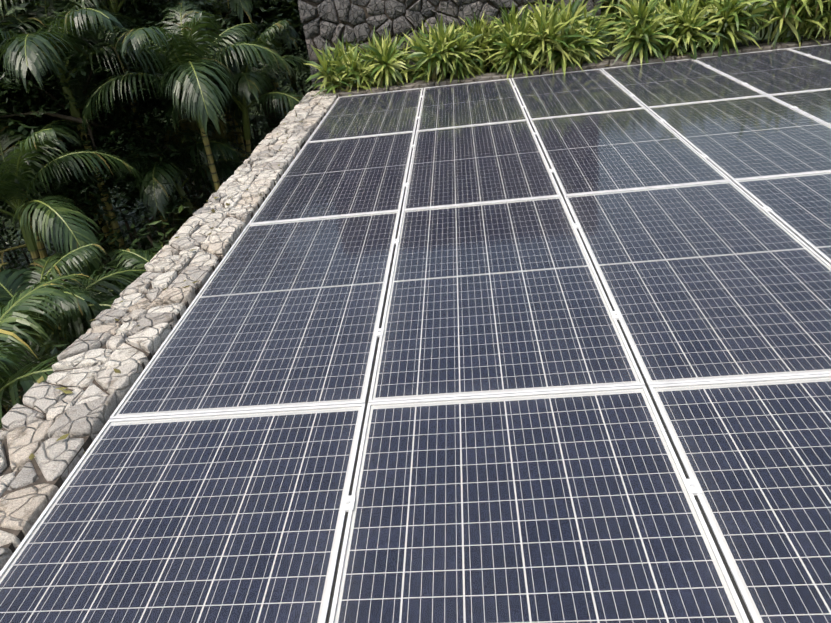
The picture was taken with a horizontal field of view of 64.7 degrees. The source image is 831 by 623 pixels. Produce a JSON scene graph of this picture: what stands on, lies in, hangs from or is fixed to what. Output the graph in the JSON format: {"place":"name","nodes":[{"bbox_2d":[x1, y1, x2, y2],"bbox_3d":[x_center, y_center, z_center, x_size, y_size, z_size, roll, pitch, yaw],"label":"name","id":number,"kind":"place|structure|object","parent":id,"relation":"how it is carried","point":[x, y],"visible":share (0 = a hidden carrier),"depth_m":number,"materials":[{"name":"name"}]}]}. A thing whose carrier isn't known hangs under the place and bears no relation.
{"place":"outdoors","nodes":[
{"label":"outdoors","id":0,"kind":"place"},
{"bbox_2d":[0,9,816,278],"bbox_3d":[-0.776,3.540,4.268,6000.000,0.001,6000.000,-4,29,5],"label":"ground","id":1,"kind":"structure","parent":0,"point":[756,37],"depth_m":27.63,"materials":[{"name":"brown soil"}]},
{"bbox_2d":[0,17,91,288],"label":"golden cane palm","id":2,"kind":"object","parent":1,"relation":"on","point":[41,249],"visible":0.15,"depth_m":7.17,"materials":[{"name":"green plant"}]},
{"bbox_2d":[0,273,95,428],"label":"golden cane palm","id":3,"kind":"object","parent":1,"relation":"on","point":[10,313],"visible":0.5,"depth_m":4.57,"materials":[{"name":"green plant"}]},
{"bbox_2d":[1,0,130,258],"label":"golden cane palm","id":4,"kind":"object","parent":1,"relation":"on","point":[76,92],"visible":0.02,"depth_m":7.81,"materials":[{"name":"green plant"}]},
{"bbox_2d":[0,118,141,338],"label":"golden cane palm","id":5,"kind":"object","parent":1,"relation":"on","point":[34,170],"visible":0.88,"depth_m":6.67,"materials":[{"name":"green plant"}]},
{"bbox_2d":[0,242,145,410],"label":"golden cane palm","id":6,"kind":"object","parent":1,"relation":"on","point":[82,300],"visible":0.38,"depth_m":5.95,"materials":[{"name":"green plant"}]},
{"bbox_2d":[0,0,182,204],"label":"broadleaf tree wood","id":7,"kind":"object","parent":1,"relation":"on","point":[10,11],"visible":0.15,"depth_m":7.51,"materials":[{"name":"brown plant"}]},
{"bbox_2d":[0,0,198,261],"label":"golden cane palm","id":8,"kind":"object","parent":1,"relation":"on","point":[26,59],"visible":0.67,"depth_m":7.00,"materials":[{"name":"green plant"}]},
{"bbox_2d":[45,5,162,232],"bbox_3d":[-7.514,-4.222,11.091,7.950,8.393,9.035,12,34,31],"label":"palm tree","id":9,"kind":"object","parent":1,"relation":"on","point":[45,135],"depth_m":12.33,"materials":[{"name":"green plant"}]},
{"bbox_2d":[64,242,168,335],"bbox_3d":[-2.501,0.561,7.137,2.172,2.794,2.316,-4,29,5],"label":"golden cane palm","id":10,"kind":"object","parent":1,"relation":"on","point":[141,257],"visible":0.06,"depth_m":6.70,"materials":[{"name":"green plant"}]},
{"bbox_2d":[0,157,232,371],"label":"ground cover","id":11,"kind":"object","parent":1,"relation":"on","point":[101,208],"visible":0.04,"depth_m":15.10,"materials":[{"name":"green plant"}]},
{"bbox_2d":[0,0,246,239],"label":"golden cane palm","id":12,"kind":"object","parent":1,"relation":"on","point":[112,6],"visible":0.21,"depth_m":7.98,"materials":[{"name":"green"}]},
{"bbox_2d":[0,133,264,424],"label":"understorey shrubs","id":13,"kind":"object","parent":1,"relation":"on","point":[15,261],"visible":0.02,"depth_m":10.03,"materials":[{"name":"green plant"}]},
{"bbox_2d":[0,0,308,281],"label":"broadleaf tree wood","id":14,"kind":"object","parent":1,"relation":"on","point":[110,139],"visible":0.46,"depth_m":7.85,"materials":[{"name":"plant"}]},
{"bbox_2d":[0,59,313,426],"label":"wall shrubs","id":15,"kind":"object","parent":1,"relation":"on","point":[149,239],"depth_m":8.41,"materials":[{"name":"green plant"}]},
{"bbox_2d":[69,120,247,224],"bbox_3d":[-3.123,-0.896,9.204,2.282,3.456,2.271,-30,36,-35],"label":"golden cane palm","id":16,"kind":"object","parent":1,"relation":"on","point":[156,197],"visible":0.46,"depth_m":8.17,"materials":[{"name":"green plant"}]},
{"bbox_2d":[147,8,211,196],"bbox_3d":[-5.915,-6.724,14.131,9.137,9.433,9.854,12,34,31],"label":"palm tree","id":17,"kind":"object","parent":1,"relation":"on","point":[195,154],"depth_m":16.15,"materials":[{"name":"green plant"}]},
{"bbox_2d":[105,0,255,160],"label":"golden cane palm","id":18,"kind":"object","parent":1,"relation":"on","point":[244,5],"visible":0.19,"depth_m":8.39,"materials":[{"name":"green plant"}]},
{"bbox_2d":[88,28,284,237],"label":"tall palm stems","id":19,"kind":"object","parent":1,"relation":"on","point":[110,225],"depth_m":12.73,"materials":[{"name":"plant"}]},
{"bbox_2d":[82,0,293,191],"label":"golden cane palm","id":20,"kind":"object","parent":1,"relation":"on","point":[198,65],"visible":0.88,"depth_m":7.13,"materials":[{"name":"green plant"}]},
{"bbox_2d":[132,0,311,132],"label":"broadleaf tree wood","id":21,"kind":"object","parent":1,"relation":"on","point":[302,49],"visible":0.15,"depth_m":11.21,"materials":[{"name":"green plant"}]},
{"bbox_2d":[162,20,310,176],"bbox_3d":[-2.106,-1.542,9.090,2.238,4.452,2.248,-4,29,5],"label":"golden cane palm","id":22,"kind":"object","parent":1,"relation":"on","point":[249,85],"visible":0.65,"depth_m":8.22,"materials":[{"name":"green plant"}]},
{"bbox_2d":[175,0,299,115],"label":"golden cane palm","id":23,"kind":"object","parent":1,"relation":"on","point":[288,39],"visible":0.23,"depth_m":10.66,"materials":[{"name":"green plant"}]},
{"bbox_2d":[298,0,600,90],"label":"stone wall","id":24,"kind":"structure","parent":1,"relation":"on","point":[330,21],"depth_m":8.03,"materials":[{"name":"stone"}]},
{"bbox_3d":[-1.117,2.405,3.903,0.374,3.600,12.450,-4,29,5],"label":"parapet wall","id":25,"kind":"object","parent":1,"relation":"on","visible":0},
{"bbox_2d":[0,89,337,552],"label":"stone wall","id":26,"kind":"structure","parent":25,"relation":"on","point":[32,419],"depth_m":3.14,"materials":[{"name":"stone"}]},
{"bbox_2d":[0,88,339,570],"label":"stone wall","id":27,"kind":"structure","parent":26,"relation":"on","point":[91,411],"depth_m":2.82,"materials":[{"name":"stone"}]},
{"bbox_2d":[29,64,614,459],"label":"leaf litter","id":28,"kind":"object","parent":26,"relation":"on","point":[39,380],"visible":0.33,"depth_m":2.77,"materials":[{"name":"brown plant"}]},
{"bbox_2d":[317,34,826,90],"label":"planter soil","id":29,"kind":"structure","parent":25,"relation":"on","point":[739,44],"depth_m":7.99,"materials":[{"name":"brown soil"}]},
{"bbox_2d":[304,0,622,96],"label":"dracaena hedge","id":30,"kind":"object","parent":29,"relation":"on","point":[552,36],"visible":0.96,"depth_m":7.61,"materials":[{"name":"green plant"}]},
{"bbox_2d":[594,0,830,66],"bbox_3d":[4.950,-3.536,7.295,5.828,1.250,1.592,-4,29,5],"label":"dracaena hedge","id":31,"kind":"object","parent":29,"relation":"on","point":[697,24],"visible":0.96,"depth_m":7.27,"materials":[{"name":"green plant"}]},
{"bbox_2d":[339,35,830,96],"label":"parapet coping","id":32,"kind":"object","parent":25,"relation":"on","point":[586,65],"visible":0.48,"depth_m":7.53,"materials":[{"name":"concrete"}]},
{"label":"mounting rails","id":33,"kind":"object","parent":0,"visible":0},
{"bbox_2d":[0,403,364,622],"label":"solar panel","id":34,"kind":"object","parent":33,"relation":"on","point":[232,517],"visible":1,"depth_m":2.00,"materials":[{"name":"glass"}]},
{"bbox_2d":[109,210,399,419],"bbox_3d":[-0.637,-0.101,3.355,1.000,0.035,1.995,-4,29,5],"label":"solar panel","id":35,"kind":"object","parent":33,"relation":"on","point":[282,314],"visible":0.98,"depth_m":3.03,"materials":[{"name":"glass"}]},
{"bbox_2d":[248,131,414,223],"bbox_3d":[-0.545,-1.083,5.094,1.000,0.035,1.995,-4,29,5],"label":"solar panel","id":36,"kind":"object","parent":33,"relation":"on","point":[345,176],"visible":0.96,"depth_m":4.88,"materials":[{"name":"glass"}]},
{"bbox_2d":[307,88,422,141],"bbox_3d":[-0.454,-2.066,6.834,1.000,0.035,1.995,-4,29,5],"label":"solar panel","id":37,"kind":"object","parent":33,"relation":"on","point":[379,113],"visible":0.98,"depth_m":6.68,"materials":[{"name":"glass"}]},
{"bbox_2d":[416,78,527,130],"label":"solar panel","id":38,"kind":"object","parent":33,"relation":"on","point":[472,103],"visible":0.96,"depth_m":6.58,"materials":[{"name":"glass"}]},
{"bbox_2d":[402,119,561,209],"bbox_3d":[0.459,-1.160,4.999,1.000,0.035,1.995,-4,29,5],"label":"solar panel","id":39,"kind":"object","parent":33,"relation":"on","point":[482,163],"visible":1,"depth_m":4.78,"materials":[{"name":"glass"}]},
{"bbox_2d":[368,196,644,402],"bbox_3d":[0.369,-0.177,3.259,1.000,0.035,1.995,-4,29,5],"label":"solar panel","id":40,"kind":"object","parent":33,"relation":"on","point":[497,298],"visible":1,"depth_m":2.92,"materials":[{"name":"glass"}]},
{"bbox_2d":[329,385,748,622],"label":"solar panel","id":41,"kind":"object","parent":33,"relation":"on","point":[573,506],"visible":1,"depth_m":1.87,"materials":[{"name":"glass"}]},
{"bbox_2d":[511,69,644,118],"bbox_3d":[1.557,-2.217,6.639,1.000,0.035,1.995,-4,29,5],"label":"solar panel","id":42,"kind":"object","parent":33,"relation":"on","point":[572,93],"visible":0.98,"depth_m":6.48,"materials":[{"name":"glass"}]},
{"bbox_2d":[326,54,830,622],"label":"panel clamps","id":43,"kind":"object","parent":33,"relation":"on","point":[692,486],"visible":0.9,"depth_m":2.30,"materials":[{"name":"silver metal"}]},
{"bbox_2d":[530,107,730,195],"bbox_3d":[1.466,-1.236,4.902,1.000,0.035,1.995,-4,29,5],"label":"solar panel","id":44,"kind":"object","parent":33,"relation":"on","point":[625,149],"visible":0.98,"depth_m":4.68,"materials":[{"name":"glass"}]},
{"bbox_2d":[601,59,765,107],"bbox_3d":[2.561,-2.296,6.547,1.000,0.035,1.995,-4,29,5],"label":"solar panel","id":45,"kind":"object","parent":33,"relation":"on","point":[670,82],"visible":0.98,"depth_m":6.39,"materials":[{"name":"glass"}]},
{"bbox_2d":[564,180,830,385],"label":"solar panel","id":46,"kind":"object","parent":33,"relation":"on","point":[717,281],"visible":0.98,"depth_m":2.92,"materials":[{"name":"glass"}]},
{"bbox_2d":[647,95,830,179],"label":"solar panel","id":47,"kind":"object","parent":33,"relation":"on","point":[750,137],"visible":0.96,"depth_m":4.70,"materials":[{"name":"glass"}]},
{"bbox_2d":[649,374,830,622],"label":"solar panel","id":48,"kind":"object","parent":33,"relation":"on","point":[755,455],"visible":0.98,"depth_m":1.91,"materials":[{"name":"glass"}]},
{"bbox_2d":[696,48,830,94],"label":"solar panel","id":49,"kind":"object","parent":33,"relation":"on","point":[776,71],"visible":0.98,"depth_m":6.42,"materials":[{"name":"glass"}]},
{"bbox_2d":[733,171,830,263],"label":"solar panel","id":50,"kind":"object","parent":33,"relation":"on","point":[799,205],"visible":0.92,"depth_m":3.60,"materials":[{"name":"glass"}]},
{"bbox_2d":[768,88,830,125],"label":"solar panel","id":51,"kind":"object","parent":33,"relation":"on","point":[815,104],"visible":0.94,"depth_m":5.31,"materials":[{"name":"glass"}]},
{"bbox_2d":[787,44,830,61],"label":"solar panel","id":52,"kind":"object","parent":33,"relation":"on","point":[822,52],"visible":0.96,"depth_m":7.00,"materials":[{"name":"glass"}]}
]}

